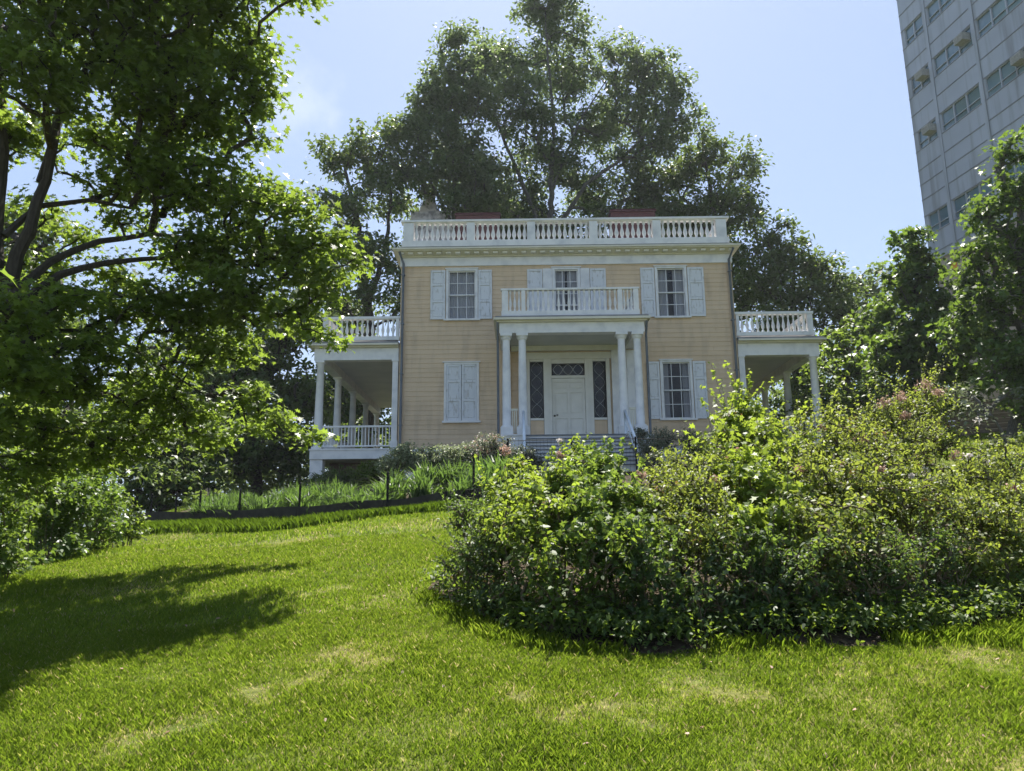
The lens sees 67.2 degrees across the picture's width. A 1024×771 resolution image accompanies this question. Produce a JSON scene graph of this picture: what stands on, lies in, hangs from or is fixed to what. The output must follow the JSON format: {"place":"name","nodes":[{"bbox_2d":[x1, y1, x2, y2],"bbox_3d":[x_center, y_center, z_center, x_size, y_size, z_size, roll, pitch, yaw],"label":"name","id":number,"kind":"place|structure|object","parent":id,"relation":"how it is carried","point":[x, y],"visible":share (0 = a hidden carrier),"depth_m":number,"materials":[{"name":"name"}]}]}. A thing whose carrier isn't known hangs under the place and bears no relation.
{"place":"outdoors","nodes":[
{"label":"outdoors","id":0,"kind":"place"},
{"bbox_2d":[0,0,949,542],"label":"sky","id":1,"kind":"structure","parent":0,"point":[822,84],"materials":[{"name":"blue"}]},
{"bbox_2d":[0,430,1023,770],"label":"ground","id":2,"kind":"structure","parent":0,"point":[566,722],"depth_m":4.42,"materials":[{"name":"green plant"}]},
{"bbox_2d":[0,428,74,578],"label":"undergrowth bush","id":3,"kind":"object","parent":2,"relation":"on","point":[10,528],"visible":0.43,"depth_m":10.60,"materials":[{"name":"green plant"}]},
{"bbox_2d":[0,198,114,544],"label":"woodland tree","id":4,"kind":"object","parent":2,"relation":"on","point":[42,242],"visible":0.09,"depth_m":32.33,"materials":[{"name":"green plant"}]},
{"bbox_2d":[0,392,126,554],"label":"undergrowth bush","id":5,"kind":"object","parent":2,"relation":"on","point":[43,408],"visible":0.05,"depth_m":17.21,"materials":[{"name":"green plant"}]},
{"bbox_2d":[13,468,132,565],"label":"undergrowth bush","id":6,"kind":"object","parent":2,"relation":"on","point":[83,505],"visible":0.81,"depth_m":13.07,"materials":[{"name":"green plant"}]},
{"bbox_2d":[80,492,153,552],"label":"undergrowth bush","id":7,"kind":"object","parent":2,"relation":"on","point":[132,534],"visible":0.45,"depth_m":15.79,"materials":[{"name":"green plant"}]},
{"bbox_2d":[90,332,238,511],"bbox_3d":[-13.700,0.893,29.585,5.311,8.518,10.414,8,-14,-35],"label":"woodland tree","id":8,"kind":"object","parent":2,"relation":"on","point":[191,463],"visible":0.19,"depth_m":27.71,"materials":[{"name":"green plant"}]},
{"bbox_2d":[0,0,382,501],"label":"oak tree","id":9,"kind":"object","parent":2,"relation":"on","point":[143,57],"visible":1,"depth_m":10.09,"materials":[{"name":"green plant"}]},
{"bbox_2d":[1,401,390,547],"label":"undergrowth","id":10,"kind":"object","parent":2,"relation":"on","point":[270,479],"visible":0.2,"depth_m":29.79,"materials":[{"name":"green plant"}]},
{"bbox_2d":[150,287,345,497],"bbox_3d":[-12.820,0.757,35.764,9.317,9.884,9.283,-1,-12,0],"label":"woodland tree","id":11,"kind":"object","parent":2,"relation":"on","point":[287,389],"visible":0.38,"depth_m":33.59,"materials":[{"name":"green plant"}]},
{"bbox_2d":[137,488,481,520],"bbox_3d":[-5.756,3.204,18.964,10.651,1.010,1.179,-6,-13,23],"label":"bed edging","id":12,"kind":"object","parent":2,"relation":"on","point":[295,511],"visible":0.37,"depth_m":18.00,"materials":[{"name":"grey stone"}]},
{"bbox_2d":[265,229,391,447],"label":"woodland tree","id":13,"kind":"object","parent":2,"relation":"on","point":[345,408],"visible":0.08,"depth_m":48.30,"materials":[{"name":"green plant"}]},
{"bbox_2d":[299,111,421,447],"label":"broadleaf tree","id":14,"kind":"object","parent":2,"relation":"on","point":[364,297],"visible":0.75,"depth_m":44.47,"materials":[{"name":"green plant"}]},
{"bbox_2d":[411,195,452,240],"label":"stone tower","id":15,"kind":"structure","parent":2,"relation":"on","point":[430,211],"depth_m":46.60,"materials":[{"name":"grey stone"}]},
{"bbox_2d":[150,436,719,511],"bbox_3d":[-1.632,2.396,19.640,16.868,2.804,5.068,-1,-12,0],"label":"garden fence","id":16,"kind":"object","parent":2,"relation":"on","point":[388,475],"visible":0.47,"depth_m":20.12,"materials":[{"name":"black metal"}]},
{"bbox_2d":[369,17,522,239],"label":"tall tree","id":17,"kind":"object","parent":2,"relation":"on","point":[439,99],"visible":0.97,"depth_m":46.52,"materials":[{"name":"green plant"}]},
{"bbox_2d":[0,359,950,543],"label":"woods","id":18,"kind":"object","parent":2,"relation":"on","point":[387,418],"depth_m":78.61,"materials":[{"name":"green plant"}]},
{"bbox_2d":[13,523,998,770],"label":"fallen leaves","id":19,"kind":"object","parent":2,"relation":"on","point":[449,676],"visible":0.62,"depth_m":4.77,"materials":[{"name":"brown plant"}]},
{"bbox_2d":[182,464,846,511],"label":"bed soil","id":20,"kind":"structure","parent":2,"relation":"on","point":[407,496],"depth_m":22.61,"materials":[{"name":"brown soil"}]},
{"bbox_2d":[210,494,233,515],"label":"strap leaf plant","id":21,"kind":"object","parent":20,"relation":"on","point":[224,505],"visible":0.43,"depth_m":19.80,"materials":[{"name":"green plant"}]},
{"bbox_2d":[242,491,266,509],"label":"strap leaf plant","id":22,"kind":"object","parent":20,"relation":"on","point":[250,501],"visible":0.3,"depth_m":20.03,"materials":[{"name":"green plant"}]},
{"bbox_2d":[252,493,288,508],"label":"strap leaf plant","id":23,"kind":"object","parent":20,"relation":"on","point":[267,505],"visible":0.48,"depth_m":19.27,"materials":[{"name":"green plant"}]},
{"bbox_2d":[275,485,293,506],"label":"strap leaf plant","id":24,"kind":"object","parent":20,"relation":"on","point":[284,492],"visible":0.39,"depth_m":20.17,"materials":[{"name":"green plant"}]},
{"bbox_2d":[284,486,330,506],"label":"strap leaf plant","id":25,"kind":"object","parent":20,"relation":"on","point":[304,502],"visible":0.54,"depth_m":18.97,"materials":[{"name":"green plant"}]},
{"bbox_2d":[307,482,331,501],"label":"strap leaf plant","id":26,"kind":"object","parent":20,"relation":"on","point":[319,492],"visible":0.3,"depth_m":20.48,"materials":[{"name":"green plant"}]},
{"bbox_2d":[317,485,345,501],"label":"strap leaf plant","id":27,"kind":"object","parent":20,"relation":"on","point":[333,492],"visible":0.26,"depth_m":19.38,"materials":[{"name":"green plant"}]},
{"bbox_2d":[317,477,347,491],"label":"strap leaf plant","id":28,"kind":"object","parent":20,"relation":"on","point":[336,484],"visible":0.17,"depth_m":21.06,"materials":[{"name":"green plant"}]},
{"bbox_2d":[304,464,360,487],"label":"foundation shrub","id":29,"kind":"object","parent":20,"relation":"on","point":[345,475],"visible":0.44,"depth_m":26.54,"materials":[{"name":"green plant"}]},
{"bbox_2d":[336,488,376,508],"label":"strap leaf plant","id":30,"kind":"object","parent":20,"relation":"on","point":[357,498],"visible":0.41,"depth_m":17.63,"materials":[{"name":"green plant"}]},
{"bbox_2d":[350,484,399,499],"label":"strap leaf plant","id":31,"kind":"object","parent":20,"relation":"on","point":[378,497],"visible":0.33,"depth_m":17.96,"materials":[{"name":"green plant"}]},
{"bbox_2d":[347,456,406,484],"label":"foundation shrub","id":32,"kind":"object","parent":20,"relation":"on","point":[370,471],"visible":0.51,"depth_m":26.29,"materials":[{"name":"green plant"}]},
{"bbox_2d":[362,479,406,499],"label":"strap leaf plant","id":33,"kind":"object","parent":20,"relation":"on","point":[384,487],"visible":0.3,"depth_m":18.61,"materials":[{"name":"green plant"}]},
{"bbox_2d":[356,467,421,499],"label":"strap leaf plant","id":34,"kind":"object","parent":20,"relation":"on","point":[394,484],"visible":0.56,"depth_m":19.07,"materials":[{"name":"green plant"}]},
{"bbox_2d":[381,464,411,498],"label":"strap leaf plant","id":35,"kind":"object","parent":20,"relation":"on","point":[392,471],"visible":0.24,"depth_m":20.06,"materials":[{"name":"green plant"}]},
{"bbox_2d":[372,439,442,483],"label":"variegated shrub","id":36,"kind":"object","parent":20,"relation":"on","point":[406,457],"visible":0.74,"depth_m":23.18,"materials":[{"name":"green plant"}]},
{"bbox_2d":[382,457,445,490],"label":"strap leaf plant","id":37,"kind":"object","parent":20,"relation":"on","point":[422,473],"visible":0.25,"depth_m":20.08,"materials":[{"name":"green plant"}]},
{"bbox_2d":[395,466,435,497],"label":"strap leaf plant","id":38,"kind":"object","parent":20,"relation":"on","point":[415,485],"visible":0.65,"depth_m":18.19,"materials":[{"name":"green plant"}]},
{"bbox_2d":[412,460,444,492],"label":"strap leaf plant","id":39,"kind":"object","parent":20,"relation":"on","point":[431,477],"visible":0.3,"depth_m":19.89,"materials":[{"name":"green plant"}]},
{"bbox_2d":[415,463,444,491],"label":"strap leaf plant","id":40,"kind":"object","parent":20,"relation":"on","point":[437,477],"visible":0.13,"depth_m":20.14,"materials":[{"name":"green plant"}]},
{"bbox_2d":[430,463,460,491],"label":"strap leaf plant","id":41,"kind":"object","parent":20,"relation":"on","point":[446,475],"visible":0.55,"depth_m":20.05,"materials":[{"name":"green plant"}]},
{"bbox_2d":[424,441,476,471],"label":"variegated shrub","id":42,"kind":"object","parent":20,"relation":"on","point":[454,454],"visible":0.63,"depth_m":22.63,"materials":[{"name":"green plant"}]},
{"bbox_2d":[444,456,469,483],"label":"strap leaf plant","id":43,"kind":"object","parent":20,"relation":"on","point":[459,471],"visible":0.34,"depth_m":20.31,"materials":[{"name":"green plant"}]},
{"bbox_2d":[446,473,476,497],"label":"strap leaf plant","id":44,"kind":"object","parent":20,"relation":"on","point":[458,487],"visible":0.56,"depth_m":17.15,"materials":[{"name":"green plant"}]},
{"bbox_2d":[447,449,494,476],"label":"strap leaf plant","id":45,"kind":"object","parent":20,"relation":"on","point":[476,462],"visible":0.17,"depth_m":19.77,"materials":[{"name":"green plant"}]},
{"bbox_2d":[463,461,493,501],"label":"strap leaf plant","id":46,"kind":"object","parent":20,"relation":"on","point":[480,475],"visible":0.36,"depth_m":17.60,"materials":[{"name":"green plant"}]},
{"bbox_2d":[467,463,502,496],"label":"strap leaf plant","id":47,"kind":"object","parent":20,"relation":"on","point":[490,476],"visible":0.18,"depth_m":18.11,"materials":[{"name":"green plant"}]},
{"bbox_2d":[460,450,514,474],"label":"strap leaf plant","id":48,"kind":"object","parent":20,"relation":"on","point":[493,462],"visible":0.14,"depth_m":18.86,"materials":[{"name":"green plant"}]},
{"bbox_2d":[485,457,526,490],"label":"strap leaf plant","id":49,"kind":"object","parent":20,"relation":"on","point":[501,481],"visible":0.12,"depth_m":18.15,"materials":[{"name":"green plant"}]},
{"bbox_2d":[462,430,549,473],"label":"flowering shrub","id":50,"kind":"object","parent":20,"relation":"on","point":[489,445],"visible":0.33,"depth_m":22.55,"materials":[{"name":"green plant"}]},
{"bbox_2d":[626,426,703,470],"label":"grey green shrub","id":51,"kind":"object","parent":20,"relation":"on","point":[644,449],"visible":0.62,"depth_m":24.30,"materials":[{"name":"green plant"}]},
{"bbox_2d":[677,425,794,471],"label":"foundation shrub","id":52,"kind":"object","parent":20,"relation":"on","point":[695,447],"visible":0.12,"depth_m":22.92,"materials":[{"name":"green plant"}]},
{"bbox_2d":[307,208,826,485],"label":"house","id":53,"kind":"structure","parent":2,"relation":"on","point":[630,323],"depth_m":29.94,"materials":[{"name":"yellow"}]},
{"bbox_2d":[443,267,479,320],"bbox_3d":[-1.975,-3.584,30.423,1.430,2.165,0.290,-1,-12,0],"label":"window","id":54,"kind":"structure","parent":53,"relation":"in","point":[461,285],"depth_m":30.48,"materials":[{"name":"white paint"}]},
{"bbox_2d":[442,361,480,422],"bbox_3d":[-1.941,0.245,29.544,1.460,2.400,0.130,-1,-12,0],"label":"window frame","id":55,"kind":"structure","parent":53,"relation":"in","point":[445,362],"depth_m":29.55,"materials":[{"name":"white paint"}]},
{"bbox_2d":[551,266,580,309],"bbox_3d":[2.153,-3.304,30.325,1.280,2.835,0.290,-1,-12,0],"label":"window","id":56,"kind":"structure","parent":53,"relation":"in","point":[558,278],"depth_m":30.51,"materials":[{"name":"white paint"}]},
{"bbox_2d":[552,378,585,433],"bbox_3d":[2.177,0.988,29.391,1.260,2.590,0.130,-1,-12,0],"label":"door","id":57,"kind":"structure","parent":53,"relation":"in","point":[568,394],"depth_m":29.44,"materials":[{"name":"white wood"}]},
{"bbox_2d":[653,265,691,317],"bbox_3d":[6.275,-3.681,30.364,1.430,2.165,0.290,-1,-12,0],"label":"window","id":58,"kind":"structure","parent":53,"relation":"in","point":[679,276],"depth_m":30.42,"materials":[{"name":"white paint"}]},
{"bbox_2d":[658,359,697,420],"bbox_3d":[6.324,0.167,29.563,1.410,2.385,0.290,-1,-12,0],"label":"window","id":59,"kind":"structure","parent":53,"relation":"in","point":[687,378],"depth_m":29.60,"materials":[{"name":"white paint"}]},
{"bbox_2d":[400,0,741,258],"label":"tall tree","id":60,"kind":"object","parent":2,"relation":"on","point":[604,132],"visible":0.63,"depth_m":50.57,"materials":[{"name":"green plant"}]},
{"bbox_2d":[625,116,785,325],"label":"broadleaf tree","id":61,"kind":"object","parent":2,"relation":"on","point":[719,201],"visible":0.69,"depth_m":49.43,"materials":[{"name":"green plant"}]},
{"bbox_2d":[429,521,1023,654],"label":"planting bed","id":62,"kind":"object","parent":2,"relation":"on","point":[838,638],"visible":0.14,"depth_m":5.66,"materials":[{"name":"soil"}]},
{"bbox_2d":[416,473,536,621],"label":"shrub","id":63,"kind":"object","parent":62,"relation":"on","point":[469,557],"visible":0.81,"depth_m":6.73,"materials":[{"name":"green plant"}]},
{"bbox_2d":[474,432,592,612],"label":"shrub","id":64,"kind":"object","parent":62,"relation":"on","point":[524,502],"visible":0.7,"depth_m":6.68,"materials":[{"name":"green plant"}]},
{"bbox_2d":[484,519,665,636],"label":"shrub","id":65,"kind":"object","parent":62,"relation":"on","point":[549,565],"visible":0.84,"depth_m":5.81,"materials":[{"name":"green plant"}]},
{"bbox_2d":[529,435,686,611],"bbox_3d":[0.668,1.214,6.836,1.223,1.731,2.065,2,-12,-14],"label":"shrub","id":66,"kind":"object","parent":62,"relation":"on","point":[607,501],"visible":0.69,"depth_m":6.43,"materials":[{"name":"green plant"}]},
{"bbox_2d":[590,496,755,641],"bbox_3d":[1.121,1.402,5.891,1.200,1.119,0.976,2,-12,-11],"label":"shrub","id":67,"kind":"object","parent":62,"relation":"on","point":[678,590],"visible":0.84,"depth_m":5.71,"materials":[{"name":"green plant"}]},
{"bbox_2d":[603,426,752,607],"bbox_3d":[1.599,1.143,6.928,1.228,1.785,2.198,-5,-13,21],"label":"shrub","id":68,"kind":"object","parent":62,"relation":"on","point":[690,494],"visible":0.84,"depth_m":6.59,"materials":[{"name":"green plant"}]},
{"bbox_2d":[692,580,733,636],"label":"dry stems","id":69,"kind":"object","parent":62,"relation":"on","point":[708,607],"visible":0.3,"depth_m":5.59,"materials":[{"name":"brown plant"}]},
{"bbox_2d":[414,497,1023,653],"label":"ground weeds","id":70,"kind":"object","parent":62,"relation":"on","point":[923,611],"visible":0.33,"depth_m":5.66,"materials":[{"name":"green plant"}]},
{"bbox_2d":[716,487,731,610],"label":"tall weed","id":71,"kind":"object","parent":62,"relation":"on","point":[725,536],"visible":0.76,"depth_m":5.97,"materials":[{"name":"green plant"}]},
{"bbox_2d":[681,360,824,594],"bbox_3d":[2.414,0.778,7.703,1.328,2.728,3.512,-5,-13,21],"label":"shrub","id":72,"kind":"object","parent":62,"relation":"on","point":[754,480],"visible":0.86,"depth_m":7.02,"materials":[{"name":"green plant"}]},
{"bbox_2d":[685,494,849,632],"bbox_3d":[1.890,1.359,5.877,1.276,1.078,1.037,-1,-12,0],"label":"shrub","id":73,"kind":"object","parent":62,"relation":"on","point":[787,570],"visible":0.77,"depth_m":5.75,"materials":[{"name":"green plant"}]},
{"bbox_2d":[758,534,777,628],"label":"tall weed","id":74,"kind":"object","parent":62,"relation":"on","point":[767,572],"visible":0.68,"depth_m":5.76,"materials":[{"name":"green plant"}]},
{"bbox_2d":[780,463,796,557],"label":"tall weed","id":75,"kind":"object","parent":62,"relation":"on","point":[787,494],"visible":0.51,"depth_m":6.34,"materials":[{"name":"green plant"}]},
{"bbox_2d":[801,493,846,600],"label":"tall weed","id":76,"kind":"object","parent":62,"relation":"on","point":[826,551],"visible":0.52,"depth_m":6.02,"materials":[{"name":"green plant"}]},
{"bbox_2d":[740,377,940,592],"bbox_3d":[3.145,0.852,7.387,1.578,2.444,3.538,-3,-12,13],"label":"shrub","id":77,"kind":"object","parent":62,"relation":"on","point":[859,499],"visible":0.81,"depth_m":6.93,"materials":[{"name":"green plant"}]},
{"bbox_2d":[809,497,987,632],"bbox_3d":[3.031,1.396,6.065,1.704,1.046,0.936,5,-13,-26],"label":"shrub","id":78,"kind":"object","parent":62,"relation":"on","point":[895,585],"visible":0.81,"depth_m":5.96,"materials":[{"name":"green plant"}]},
{"bbox_2d":[812,350,987,581],"bbox_3d":[4.084,0.700,8.360,1.714,2.854,3.731,-9,-15,36],"label":"shrub","id":79,"kind":"object","parent":62,"relation":"on","point":[907,407],"visible":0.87,"depth_m":7.95,"materials":[{"name":"green plant"}]},
{"bbox_2d":[910,475,929,589],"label":"tall weed","id":80,"kind":"object","parent":62,"relation":"on","point":[919,513],"visible":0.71,"depth_m":6.47,"materials":[{"name":"green plant"}]},
{"bbox_2d":[935,563,975,611],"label":"dry stems","id":81,"kind":"object","parent":62,"relation":"on","point":[959,581],"visible":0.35,"depth_m":6.16,"materials":[{"name":"brown plant"}]},
{"bbox_2d":[922,427,1023,606],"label":"shrub","id":82,"kind":"object","parent":62,"relation":"on","point":[997,516],"visible":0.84,"depth_m":6.70,"materials":[{"name":"green plant"}]},
{"bbox_2d":[952,423,1023,500],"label":"shrub","id":83,"kind":"object","parent":62,"relation":"on","point":[1005,456],"visible":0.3,"depth_m":8.87,"materials":[{"name":"green plant"}]},
{"bbox_2d":[731,207,872,430],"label":"broadleaf tree","id":84,"kind":"object","parent":2,"relation":"on","point":[812,271],"visible":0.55,"depth_m":44.04,"materials":[{"name":"green plant"}]},
{"bbox_2d":[775,313,890,442],"bbox_3d":[13.677,-0.318,32.567,5.288,6.496,4.912,-1,-12,0],"label":"young tree","id":85,"kind":"object","parent":2,"relation":"on","point":[842,348],"visible":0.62,"depth_m":32.24,"materials":[{"name":"green plant"}]},
{"bbox_2d":[751,371,988,442],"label":"undergrowth","id":86,"kind":"object","parent":2,"relation":"on","point":[774,395],"visible":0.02,"depth_m":45.96,"materials":[{"name":"green plant"}]},
{"bbox_2d":[828,256,921,421],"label":"broadleaf tree","id":87,"kind":"object","parent":2,"relation":"on","point":[870,281],"visible":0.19,"depth_m":53.93,"materials":[{"name":"green plant"}]},
{"bbox_2d":[848,224,992,441],"bbox_3d":[15.982,-2.049,30.244,4.703,9.628,5.866,-11,-16,42],"label":"conical tree","id":88,"kind":"object","parent":2,"relation":"on","point":[917,268],"visible":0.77,"depth_m":30.04,"materials":[{"name":"green plant"}]},
{"bbox_2d":[853,398,1014,440],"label":"board wall","id":89,"kind":"structure","parent":2,"relation":"on","point":[1000,420],"depth_m":33.33,"materials":[{"name":"brown wood"}]},
{"bbox_2d":[896,0,1023,430],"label":"apartment tower","id":90,"kind":"structure","parent":2,"relation":"on","point":[964,63],"depth_m":39.99,"materials":[{"name":"grey concrete"}]},
{"bbox_2d":[904,14,922,45],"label":"window","id":91,"kind":"structure","parent":90,"relation":"in","point":[915,28],"depth_m":43.79,"materials":[{"name":"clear glass"}]},
{"bbox_2d":[911,64,929,95],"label":"window","id":92,"kind":"structure","parent":90,"relation":"in","point":[916,85],"depth_m":43.40,"materials":[{"name":"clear glass"}]},
{"bbox_2d":[918,119,937,148],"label":"window","id":93,"kind":"structure","parent":90,"relation":"in","point":[923,140],"depth_m":42.69,"materials":[{"name":"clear glass"}]},
{"bbox_2d":[928,204,948,231],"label":"window","id":94,"kind":"structure","parent":90,"relation":"in","point":[939,218],"depth_m":41.42,"materials":[{"name":"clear glass"}]},
{"bbox_2d":[926,0,952,23],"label":"window","id":95,"kind":"structure","parent":90,"relation":"in","point":[936,7],"depth_m":42.10,"materials":[{"name":"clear glass"}]},
{"bbox_2d":[933,26,972,75],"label":"window","id":96,"kind":"structure","parent":90,"relation":"in","point":[951,52],"depth_m":40.98,"materials":[{"name":"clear glass"}]},
{"bbox_2d":[941,84,980,131],"bbox_3d":[23.329,-14.353,39.956,0.120,1.120,2.800,1,-12,-8],"label":"window","id":97,"kind":"structure","parent":90,"relation":"in","point":[972,98],"depth_m":40.00,"materials":[{"name":"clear glass"}]},
{"bbox_2d":[953,176,994,218],"bbox_3d":[23.379,-9.458,38.937,0.120,1.120,2.800,1,-12,-8],"label":"window","id":98,"kind":"structure","parent":90,"relation":"in","point":[963,199],"depth_m":39.30,"materials":[{"name":"clear glass"}]},
{"bbox_2d":[976,0,1021,37],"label":"window","id":99,"kind":"structure","parent":90,"relation":"in","point":[1000,8],"depth_m":37.88,"materials":[{"name":"clear glass"}]},
{"bbox_2d":[985,48,1023,97],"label":"window","id":100,"kind":"structure","parent":90,"relation":"in","point":[1005,73],"depth_m":37.30,"materials":[{"name":"clear glass"}]},
{"bbox_2d":[1005,160,1023,182],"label":"window","id":101,"kind":"structure","parent":90,"relation":"in","point":[1015,170],"depth_m":36.27,"materials":[{"name":"clear glass"}]},
{"bbox_2d":[918,123,1023,439],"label":"maple tree","id":102,"kind":"object","parent":2,"relation":"on","point":[999,352],"visible":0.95,"depth_m":25.01,"materials":[{"name":"green plant"}]},
{"bbox_2d":[938,380,1023,450],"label":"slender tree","id":103,"kind":"object","parent":2,"relation":"on","point":[985,410],"visible":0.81,"depth_m":22.36,"materials":[{"name":"plant"}]},
{"bbox_2d":[120,497,1023,656],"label":"tall grass","id":104,"kind":"structure","parent":0,"point":[1006,632],"depth_m":5.59,"materials":[{"name":"green plant"}]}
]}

